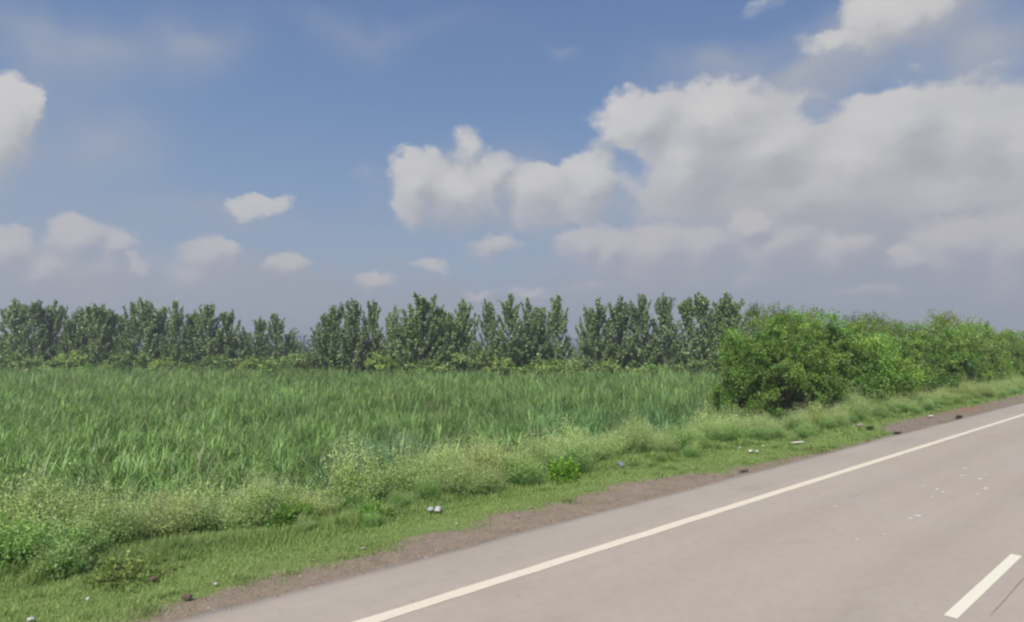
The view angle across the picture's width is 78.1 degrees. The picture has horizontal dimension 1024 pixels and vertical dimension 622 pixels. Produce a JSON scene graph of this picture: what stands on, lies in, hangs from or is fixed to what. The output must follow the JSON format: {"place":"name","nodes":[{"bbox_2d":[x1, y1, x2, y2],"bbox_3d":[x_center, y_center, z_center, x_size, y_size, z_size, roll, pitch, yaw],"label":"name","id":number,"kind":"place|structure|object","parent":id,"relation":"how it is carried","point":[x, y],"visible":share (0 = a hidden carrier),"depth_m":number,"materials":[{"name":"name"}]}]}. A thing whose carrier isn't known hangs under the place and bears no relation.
{"place":"outdoors","nodes":[
{"label":"outdoors","id":0,"kind":"place"},
{"bbox_2d":[0,347,1023,621],"bbox_3d":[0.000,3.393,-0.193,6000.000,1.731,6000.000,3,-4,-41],"label":"ground","id":1,"kind":"structure","parent":0,"point":[446,539],"depth_m":8.59,"materials":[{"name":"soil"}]},
{"bbox_2d":[0,297,38,370],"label":"poplar tree","id":2,"kind":"object","parent":1,"relation":"on","point":[15,315],"visible":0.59,"depth_m":78.41,"materials":[{"name":"green plant"}]},
{"bbox_2d":[0,349,45,372],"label":"undergrowth shrub","id":3,"kind":"object","parent":1,"relation":"on","point":[6,361],"visible":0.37,"depth_m":73.03,"materials":[{"name":"green plant"}]},
{"bbox_2d":[9,355,51,378],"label":"undergrowth shrub","id":4,"kind":"object","parent":1,"relation":"on","point":[35,361],"visible":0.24,"depth_m":72.29,"materials":[{"name":"green plant"}]},
{"bbox_2d":[7,299,57,368],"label":"poplar tree","id":5,"kind":"object","parent":1,"relation":"on","point":[34,311],"visible":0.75,"depth_m":76.64,"materials":[{"name":"green plant"}]},
{"bbox_2d":[1,478,84,552],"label":"flowering weed","id":6,"kind":"object","parent":1,"relation":"on","point":[34,505],"visible":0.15,"depth_m":8.27,"materials":[{"name":"green plant"}]},
{"bbox_2d":[35,299,68,364],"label":"poplar tree","id":7,"kind":"object","parent":1,"relation":"on","point":[53,316],"visible":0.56,"depth_m":78.52,"materials":[{"name":"green plant"}]},
{"bbox_2d":[22,537,103,580],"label":"leafy weed","id":8,"kind":"object","parent":1,"relation":"on","point":[67,552],"visible":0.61,"depth_m":7.19,"materials":[{"name":"green plant"}]},
{"bbox_2d":[35,349,90,383],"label":"undergrowth shrub","id":9,"kind":"object","parent":1,"relation":"on","point":[73,358],"visible":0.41,"depth_m":73.17,"materials":[{"name":"green plant"}]},
{"bbox_2d":[48,317,82,370],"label":"poplar tree","id":10,"kind":"object","parent":1,"relation":"on","point":[67,326],"visible":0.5,"depth_m":76.73,"materials":[{"name":"green plant"}]},
{"bbox_2d":[61,311,87,366],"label":"poplar tree","id":11,"kind":"object","parent":1,"relation":"on","point":[77,325],"visible":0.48,"depth_m":77.53,"materials":[{"name":"green plant"}]},
{"bbox_2d":[56,304,108,366],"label":"poplar tree","id":12,"kind":"object","parent":1,"relation":"on","point":[87,312],"visible":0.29,"depth_m":78.07,"materials":[{"name":"green plant"}]},
{"bbox_2d":[68,302,122,368],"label":"poplar tree","id":13,"kind":"object","parent":1,"relation":"on","point":[97,330],"visible":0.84,"depth_m":76.39,"materials":[{"name":"green plant"}]},
{"bbox_2d":[72,361,118,379],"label":"undergrowth shrub","id":14,"kind":"object","parent":1,"relation":"on","point":[91,368],"visible":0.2,"depth_m":72.34,"materials":[{"name":"green plant"}]},
{"bbox_2d":[59,474,143,552],"bbox_3d":[-5.963,2.932,8.929,1.482,1.246,1.515,3,-4,-41],"label":"flowering weed","id":15,"kind":"object","parent":1,"relation":"on","point":[95,487],"visible":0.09,"depth_m":8.98,"materials":[{"name":"green plant"}]},
{"bbox_2d":[86,308,126,368],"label":"poplar tree","id":16,"kind":"object","parent":1,"relation":"on","point":[114,320],"visible":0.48,"depth_m":77.48,"materials":[{"name":"green plant"}]},
{"bbox_2d":[108,315,129,350],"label":"poplar tree","id":17,"kind":"object","parent":1,"relation":"on","point":[123,329],"visible":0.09,"depth_m":79.92,"materials":[{"name":"green plant"}]},
{"bbox_2d":[70,548,185,592],"bbox_3d":[-4.327,2.907,7.150,1.052,0.405,1.005,-2,-4,25],"label":"leafy weed","id":18,"kind":"object","parent":1,"relation":"on","point":[128,567],"visible":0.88,"depth_m":7.10,"materials":[{"name":"green plant"}]},
{"bbox_2d":[92,349,163,382],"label":"undergrowth shrub","id":19,"kind":"object","parent":1,"relation":"on","point":[121,361],"visible":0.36,"depth_m":72.90,"materials":[{"name":"green plant"}]},
{"bbox_2d":[111,300,156,366],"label":"poplar tree","id":20,"kind":"object","parent":1,"relation":"on","point":[126,326],"visible":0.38,"depth_m":77.68,"materials":[{"name":"green plant"}]},
{"bbox_2d":[118,297,169,368],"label":"poplar tree","id":21,"kind":"object","parent":1,"relation":"on","point":[146,326],"visible":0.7,"depth_m":76.42,"materials":[{"name":"green plant"}]},
{"bbox_2d":[130,355,179,380],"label":"undergrowth shrub","id":22,"kind":"object","parent":1,"relation":"on","point":[159,363],"visible":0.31,"depth_m":71.84,"materials":[{"name":"green plant"}]},
{"bbox_2d":[144,306,172,367],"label":"poplar tree","id":23,"kind":"object","parent":1,"relation":"on","point":[160,328],"visible":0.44,"depth_m":78.52,"materials":[{"name":"green plant"}]},
{"bbox_2d":[131,483,210,542],"bbox_3d":[-4.851,2.880,8.934,1.168,0.902,1.239,3,-4,-41],"label":"flowering weed","id":24,"kind":"object","parent":1,"relation":"on","point":[171,525],"visible":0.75,"depth_m":8.85,"materials":[{"name":"green plant"}]},
{"bbox_2d":[158,300,192,368],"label":"poplar tree","id":25,"kind":"object","parent":1,"relation":"on","point":[174,328],"visible":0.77,"depth_m":76.53,"materials":[{"name":"green plant"}]},
{"bbox_2d":[176,313,200,365],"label":"poplar tree","id":26,"kind":"object","parent":1,"relation":"on","point":[191,327],"visible":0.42,"depth_m":77.72,"materials":[{"name":"green plant"}]},
{"bbox_2d":[169,360,208,382],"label":"undergrowth shrub","id":27,"kind":"object","parent":1,"relation":"on","point":[182,365],"visible":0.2,"depth_m":71.92,"materials":[{"name":"green plant"}]},
{"bbox_2d":[180,309,208,362],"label":"poplar tree","id":28,"kind":"object","parent":1,"relation":"on","point":[194,317],"visible":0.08,"depth_m":79.62,"materials":[{"name":"green plant"}]},
{"bbox_2d":[177,302,232,368],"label":"poplar tree","id":29,"kind":"object","parent":1,"relation":"on","point":[208,320],"visible":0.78,"depth_m":76.00,"materials":[{"name":"green plant"}]},
{"bbox_2d":[191,353,250,384],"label":"undergrowth shrub","id":30,"kind":"object","parent":1,"relation":"on","point":[219,362],"visible":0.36,"depth_m":70.56,"materials":[{"name":"green plant"}]},
{"bbox_2d":[201,309,248,370],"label":"poplar tree","id":31,"kind":"object","parent":1,"relation":"on","point":[228,329],"visible":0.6,"depth_m":77.75,"materials":[{"name":"green plant"}]},
{"bbox_2d":[230,326,258,370],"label":"poplar tree","id":32,"kind":"object","parent":1,"relation":"on","point":[244,342],"visible":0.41,"depth_m":78.10,"materials":[{"name":"green plant"}]},
{"bbox_2d":[236,355,263,377],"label":"undergrowth shrub","id":33,"kind":"object","parent":1,"relation":"on","point":[248,363],"visible":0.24,"depth_m":72.08,"materials":[{"name":"green plant"}]},
{"bbox_2d":[239,316,277,370],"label":"poplar tree","id":34,"kind":"object","parent":1,"relation":"on","point":[259,330],"visible":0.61,"depth_m":77.66,"materials":[{"name":"green plant"}]},
{"bbox_2d":[221,462,314,530],"bbox_3d":[-3.668,2.858,9.525,1.450,1.142,1.544,3,-4,-41],"label":"flowering weed","id":35,"kind":"object","parent":1,"relation":"on","point":[268,503],"visible":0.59,"depth_m":9.37,"materials":[{"name":"green plant"}]},
{"bbox_2d":[256,313,293,362],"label":"poplar tree","id":36,"kind":"object","parent":1,"relation":"on","point":[278,330],"visible":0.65,"depth_m":77.44,"materials":[{"name":"green plant"}]},
{"bbox_2d":[253,354,309,385],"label":"undergrowth shrub","id":37,"kind":"object","parent":1,"relation":"on","point":[270,362],"visible":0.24,"depth_m":69.06,"materials":[{"name":"green plant"}]},
{"bbox_2d":[277,329,302,360],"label":"poplar tree","id":38,"kind":"object","parent":1,"relation":"on","point":[290,340],"visible":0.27,"depth_m":79.61,"materials":[{"name":"green plant"}]},
{"bbox_2d":[264,497,322,530],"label":"leafy weed","id":39,"kind":"object","parent":1,"relation":"on","point":[286,519],"visible":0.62,"depth_m":9.20,"materials":[{"name":"green plant"}]},
{"bbox_2d":[260,349,342,384],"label":"undergrowth shrub","id":40,"kind":"object","parent":1,"relation":"on","point":[292,360],"visible":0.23,"depth_m":68.14,"materials":[{"name":"green plant"}]},
{"bbox_2d":[303,313,346,371],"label":"poplar tree","id":41,"kind":"object","parent":1,"relation":"on","point":[327,323],"visible":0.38,"depth_m":69.44,"materials":[{"name":"green plant"}]},
{"bbox_2d":[307,302,355,374],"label":"poplar tree","id":42,"kind":"object","parent":1,"relation":"on","point":[338,318],"visible":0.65,"depth_m":68.42,"materials":[{"name":"green plant"}]},
{"bbox_2d":[329,298,379,375],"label":"poplar tree","id":43,"kind":"object","parent":1,"relation":"on","point":[347,342],"visible":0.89,"depth_m":67.17,"materials":[{"name":"green plant"}]},
{"bbox_2d":[292,429,427,509],"bbox_3d":[-2.926,3.178,11.785,2.644,1.901,2.834,3,-4,-41],"label":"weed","id":44,"kind":"object","parent":1,"relation":"on","point":[327,481],"visible":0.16,"depth_m":11.77,"materials":[{"name":"plant"}]},
{"bbox_2d":[357,298,386,372],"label":"poplar tree","id":45,"kind":"object","parent":1,"relation":"on","point":[373,313],"visible":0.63,"depth_m":68.77,"materials":[{"name":"green plant"}]},
{"bbox_2d":[351,498,394,522],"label":"leafy weed","id":46,"kind":"object","parent":1,"relation":"on","point":[372,506],"visible":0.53,"depth_m":9.53,"materials":[{"name":"green plant"}]},
{"bbox_2d":[355,351,412,386],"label":"undergrowth shrub","id":47,"kind":"object","parent":1,"relation":"on","point":[378,362],"visible":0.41,"depth_m":65.21,"materials":[{"name":"green plant"}]},
{"bbox_2d":[375,304,405,373],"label":"poplar tree","id":48,"kind":"object","parent":1,"relation":"on","point":[389,319],"visible":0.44,"depth_m":68.53,"materials":[{"name":"green plant"}]},
{"bbox_2d":[321,421,460,486],"bbox_3d":[-2.396,3.173,12.550,3.365,2.140,3.391,3,-4,-41],"label":"grass tuft","id":49,"kind":"object","parent":1,"relation":"on","point":[395,443],"visible":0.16,"depth_m":12.80,"materials":[{"name":"plant"}]},
{"bbox_2d":[0,362,807,526],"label":"cane field","id":50,"kind":"structure","parent":1,"relation":"on","point":[221,442],"depth_m":27.46,"materials":[{"name":"green plant"}]},
{"bbox_2d":[385,307,429,378],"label":"poplar tree","id":51,"kind":"object","parent":1,"relation":"on","point":[398,346],"visible":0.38,"depth_m":67.35,"materials":[{"name":"green plant"}]},
{"bbox_2d":[393,291,447,384],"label":"poplar tree","id":52,"kind":"object","parent":1,"relation":"on","point":[424,307],"visible":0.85,"depth_m":66.43,"materials":[{"name":"green plant"}]},
{"bbox_2d":[403,358,456,387],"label":"undergrowth shrub","id":53,"kind":"object","parent":1,"relation":"on","point":[421,367],"visible":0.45,"depth_m":64.21,"materials":[{"name":"green plant"}]},
{"bbox_2d":[398,440,472,494],"bbox_3d":[-1.369,2.852,11.366,1.505,1.095,1.530,3,-4,-41],"label":"flowering weed","id":54,"kind":"object","parent":1,"relation":"on","point":[444,478],"visible":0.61,"depth_m":11.25,"materials":[{"name":"green plant"}]},
{"bbox_2d":[423,305,463,365],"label":"poplar tree","id":55,"kind":"object","parent":1,"relation":"on","point":[440,335],"visible":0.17,"depth_m":68.02,"materials":[{"name":"green plant"}]},
{"bbox_2d":[429,311,470,373],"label":"poplar tree","id":56,"kind":"object","parent":1,"relation":"on","point":[452,333],"visible":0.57,"depth_m":67.38,"materials":[{"name":"green plant"}]},
{"bbox_2d":[450,298,484,369],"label":"poplar tree","id":57,"kind":"object","parent":1,"relation":"on","point":[464,310],"visible":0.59,"depth_m":68.53,"materials":[{"name":"green plant"}]},
{"bbox_2d":[433,350,502,386],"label":"undergrowth shrub","id":58,"kind":"object","parent":1,"relation":"on","point":[482,360],"visible":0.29,"depth_m":65.56,"materials":[{"name":"green plant"}]},
{"bbox_2d":[424,430,530,488],"bbox_3d":[-0.634,2.823,11.988,2.118,1.317,2.000,3,-4,-41],"label":"flowering weed","id":59,"kind":"object","parent":1,"relation":"on","point":[476,457],"visible":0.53,"depth_m":11.89,"materials":[{"name":"green plant"}]},
{"bbox_2d":[472,298,504,374],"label":"poplar tree","id":60,"kind":"object","parent":1,"relation":"on","point":[488,318],"visible":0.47,"depth_m":67.70,"materials":[{"name":"green plant"}]},
{"bbox_2d":[0,327,997,365],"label":"distant woods","id":61,"kind":"object","parent":1,"relation":"on","point":[303,346],"visible":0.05,"depth_m":173.15,"materials":[{"name":"green plant"}]},
{"bbox_2d":[481,354,527,388],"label":"undergrowth shrub","id":62,"kind":"object","parent":1,"relation":"on","point":[503,365],"visible":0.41,"depth_m":64.07,"materials":[{"name":"green plant"}]},
{"bbox_2d":[484,293,532,374],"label":"poplar tree","id":63,"kind":"object","parent":1,"relation":"on","point":[510,312],"visible":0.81,"depth_m":66.47,"materials":[{"name":"green plant"}]},
{"bbox_2d":[0,372,1023,578],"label":"roadside weeds","id":64,"kind":"object","parent":1,"relation":"on","point":[25,542],"visible":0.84,"depth_m":10.84,"materials":[{"name":"green plant"}]},
{"bbox_2d":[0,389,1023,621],"bbox_3d":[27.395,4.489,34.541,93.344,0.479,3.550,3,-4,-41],"label":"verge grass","id":65,"kind":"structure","parent":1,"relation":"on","point":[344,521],"depth_m":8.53,"materials":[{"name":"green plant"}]},
{"bbox_2d":[507,297,554,372],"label":"poplar tree","id":66,"kind":"object","parent":1,"relation":"on","point":[530,335],"visible":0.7,"depth_m":67.17,"materials":[{"name":"green plant"}]},
{"bbox_2d":[532,306,554,363],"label":"poplar tree","id":67,"kind":"object","parent":1,"relation":"on","point":[543,318],"visible":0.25,"depth_m":69.68,"materials":[{"name":"green plant"}]},
{"bbox_2d":[514,356,583,386],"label":"undergrowth shrub","id":68,"kind":"object","parent":1,"relation":"on","point":[537,367],"visible":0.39,"depth_m":64.29,"materials":[{"name":"green plant"}]},
{"bbox_2d":[543,294,572,373],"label":"poplar tree","id":69,"kind":"object","parent":1,"relation":"on","point":[557,322],"visible":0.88,"depth_m":67.67,"materials":[{"name":"green plant"}]},
{"bbox_2d":[545,456,584,483],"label":"leafy weed","id":70,"kind":"object","parent":1,"relation":"on","point":[554,470],"visible":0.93,"depth_m":12.33,"materials":[{"name":"green plant"}]},
{"bbox_2d":[561,359,588,386],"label":"undergrowth shrub","id":71,"kind":"object","parent":1,"relation":"on","point":[580,364],"visible":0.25,"depth_m":65.38,"materials":[{"name":"green plant"}]},
{"bbox_2d":[548,422,605,465],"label":"flowering weed","id":72,"kind":"object","parent":1,"relation":"on","point":[580,446],"visible":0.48,"depth_m":13.96,"materials":[{"name":"green plant"}]},
{"bbox_2d":[570,305,600,373],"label":"poplar tree","id":73,"kind":"object","parent":1,"relation":"on","point":[588,319],"visible":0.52,"depth_m":67.67,"materials":[{"name":"green plant"}]},
{"bbox_2d":[579,297,621,382],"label":"poplar tree","id":74,"kind":"object","parent":1,"relation":"on","point":[599,319],"visible":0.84,"depth_m":66.54,"materials":[{"name":"green plant"}]},
{"bbox_2d":[584,357,625,386],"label":"undergrowth shrub","id":75,"kind":"object","parent":1,"relation":"on","point":[610,365],"visible":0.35,"depth_m":64.36,"materials":[{"name":"green plant"}]},
{"bbox_2d":[597,295,643,375],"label":"poplar tree","id":76,"kind":"object","parent":1,"relation":"on","point":[619,315],"visible":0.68,"depth_m":67.34,"materials":[{"name":"green plant"}]},
{"bbox_2d":[618,293,664,378],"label":"poplar tree","id":77,"kind":"object","parent":1,"relation":"on","point":[642,355],"visible":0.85,"depth_m":66.55,"materials":[{"name":"green plant"}]},
{"bbox_2d":[627,361,675,388],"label":"undergrowth shrub","id":78,"kind":"object","parent":1,"relation":"on","point":[651,366],"visible":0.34,"depth_m":64.32,"materials":[{"name":"green plant"}]},
{"bbox_2d":[643,293,692,372],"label":"poplar tree","id":79,"kind":"object","parent":1,"relation":"on","point":[666,324],"visible":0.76,"depth_m":67.54,"materials":[{"name":"green plant"}]},
{"bbox_2d":[662,297,710,372],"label":"poplar tree","id":80,"kind":"object","parent":1,"relation":"on","point":[685,309],"visible":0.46,"depth_m":68.69,"materials":[{"name":"green plant"}]},
{"bbox_2d":[670,356,721,384],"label":"undergrowth shrub","id":81,"kind":"object","parent":1,"relation":"on","point":[691,364],"visible":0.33,"depth_m":64.02,"materials":[{"name":"green plant"}]},
{"bbox_2d":[677,291,725,373],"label":"poplar tree","id":82,"kind":"object","parent":1,"relation":"on","point":[701,304],"visible":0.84,"depth_m":66.55,"materials":[{"name":"green plant"}]},
{"bbox_2d":[692,307,730,369],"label":"poplar tree","id":83,"kind":"object","parent":1,"relation":"on","point":[716,328],"visible":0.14,"depth_m":68.11,"materials":[{"name":"green plant"}]},
{"bbox_2d":[709,290,753,370],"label":"poplar tree","id":84,"kind":"object","parent":1,"relation":"on","point":[726,317],"visible":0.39,"depth_m":67.65,"materials":[{"name":"green plant"}]},
{"bbox_2d":[702,324,800,419],"bbox_3d":[9.792,3.174,26.003,3.834,5.368,3.945,-1,-3,15],"label":"bushy tree","id":85,"kind":"object","parent":1,"relation":"on","point":[734,337],"visible":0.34,"depth_m":25.79,"materials":[{"name":"green plant"}]},
{"bbox_2d":[727,300,810,384],"bbox_3d":[16.411,2.891,40.091,5.952,7.428,6.503,-2,-4,32],"label":"bushy tree","id":86,"kind":"object","parent":1,"relation":"on","point":[754,314],"visible":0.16,"depth_m":40.27,"materials":[{"name":"green plant"}]},
{"bbox_2d":[718,305,853,426],"bbox_3d":[10.443,2.547,24.459,5.145,5.637,5.054,-2,-4,35],"label":"bushy tree","id":87,"kind":"object","parent":1,"relation":"on","point":[776,343],"visible":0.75,"depth_m":23.81,"materials":[{"name":"green plant"}]},
{"bbox_2d":[774,305,839,373],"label":"bushy tree","id":88,"kind":"object","parent":1,"relation":"on","point":[808,315],"visible":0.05,"depth_m":39.91,"materials":[{"name":"green plant"}]},
{"bbox_2d":[780,399,846,426],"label":"flowering weed","id":89,"kind":"object","parent":1,"relation":"on","point":[814,416],"visible":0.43,"depth_m":21.21,"materials":[{"name":"green plant"}]},
{"bbox_2d":[763,307,894,415],"bbox_3d":[13.729,2.825,27.854,7.161,6.016,6.830,0,-3,6],"label":"bushy tree","id":90,"kind":"object","parent":1,"relation":"on","point":[833,332],"visible":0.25,"depth_m":26.66,"materials":[{"name":"green plant"}]},
{"bbox_2d":[796,324,916,408],"bbox_3d":[16.733,3.617,31.712,6.398,5.950,6.804,2,-4,-36],"label":"bushy tree","id":91,"kind":"object","parent":1,"relation":"on","point":[845,331],"visible":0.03,"depth_m":30.96,"materials":[{"name":"green plant"}]},
{"bbox_2d":[806,331,929,407],"bbox_3d":[16.033,3.189,28.802,5.583,4.581,4.252,1,-3,-13],"label":"bushy tree","id":92,"kind":"object","parent":1,"relation":"on","point":[892,372],"visible":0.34,"depth_m":27.92,"materials":[{"name":"green plant"}]},
{"bbox_2d":[835,307,910,353],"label":"bushy tree","id":93,"kind":"object","parent":1,"relation":"on","point":[870,322],"visible":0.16,"depth_m":41.13,"materials":[{"name":"green plant"}]},
{"bbox_2d":[872,318,923,361],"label":"bushy tree","id":94,"kind":"object","parent":1,"relation":"on","point":[887,326],"visible":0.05,"depth_m":45.22,"materials":[{"name":"green plant"}]},
{"bbox_2d":[862,329,966,395],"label":"bushy tree","id":95,"kind":"object","parent":1,"relation":"on","point":[929,383],"visible":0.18,"depth_m":32.97,"materials":[{"name":"green plant"}]},
{"bbox_2d":[892,324,1004,390],"bbox_3d":[24.613,3.509,36.888,6.514,5.464,6.829,1,-3,-16],"label":"bushy tree","id":96,"kind":"object","parent":1,"relation":"on","point":[952,351],"visible":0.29,"depth_m":35.96,"materials":[{"name":"green plant"}]},
{"bbox_2d":[889,309,1021,383],"bbox_3d":[27.734,3.188,40.853,8.014,6.982,7.814,1,-3,-15],"label":"bushy tree","id":97,"kind":"object","parent":1,"relation":"on","point":[942,321],"visible":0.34,"depth_m":39.57,"materials":[{"name":"green plant"}]},
{"bbox_2d":[924,348,996,395],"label":"bushy tree","id":98,"kind":"object","parent":1,"relation":"on","point":[989,376],"visible":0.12,"depth_m":35.71,"materials":[{"name":"green plant"}]},
{"bbox_2d":[952,317,1023,380],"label":"bushy tree","id":99,"kind":"object","parent":1,"relation":"on","point":[1015,351],"visible":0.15,"depth_m":44.66,"materials":[{"name":"green plant"}]},
{"bbox_2d":[957,335,1022,381],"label":"bushy tree","id":100,"kind":"object","parent":1,"relation":"on","point":[995,356],"visible":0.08,"depth_m":40.67,"materials":[{"name":"green plant"}]},
{"bbox_2d":[985,329,1023,377],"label":"bushy tree","id":101,"kind":"object","parent":1,"relation":"on","point":[1015,342],"visible":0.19,"depth_m":46.36,"materials":[{"name":"green plant"}]},
{"bbox_2d":[995,327,1023,368],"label":"bushy tree","id":102,"kind":"object","parent":1,"relation":"on","point":[1014,334],"visible":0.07,"depth_m":53.91,"materials":[{"name":"green plant"}]},
{"bbox_2d":[0,0,1023,347],"label":"sky","id":103,"kind":"structure","parent":0,"point":[295,160],"materials":[{"name":"blue"}]},
{"bbox_2d":[173,403,1023,621],"bbox_3d":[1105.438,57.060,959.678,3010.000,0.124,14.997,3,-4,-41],"label":"road","id":104,"kind":"structure","parent":0,"point":[926,524],"depth_m":7.60,"materials":[{"name":"grey asphalt"}]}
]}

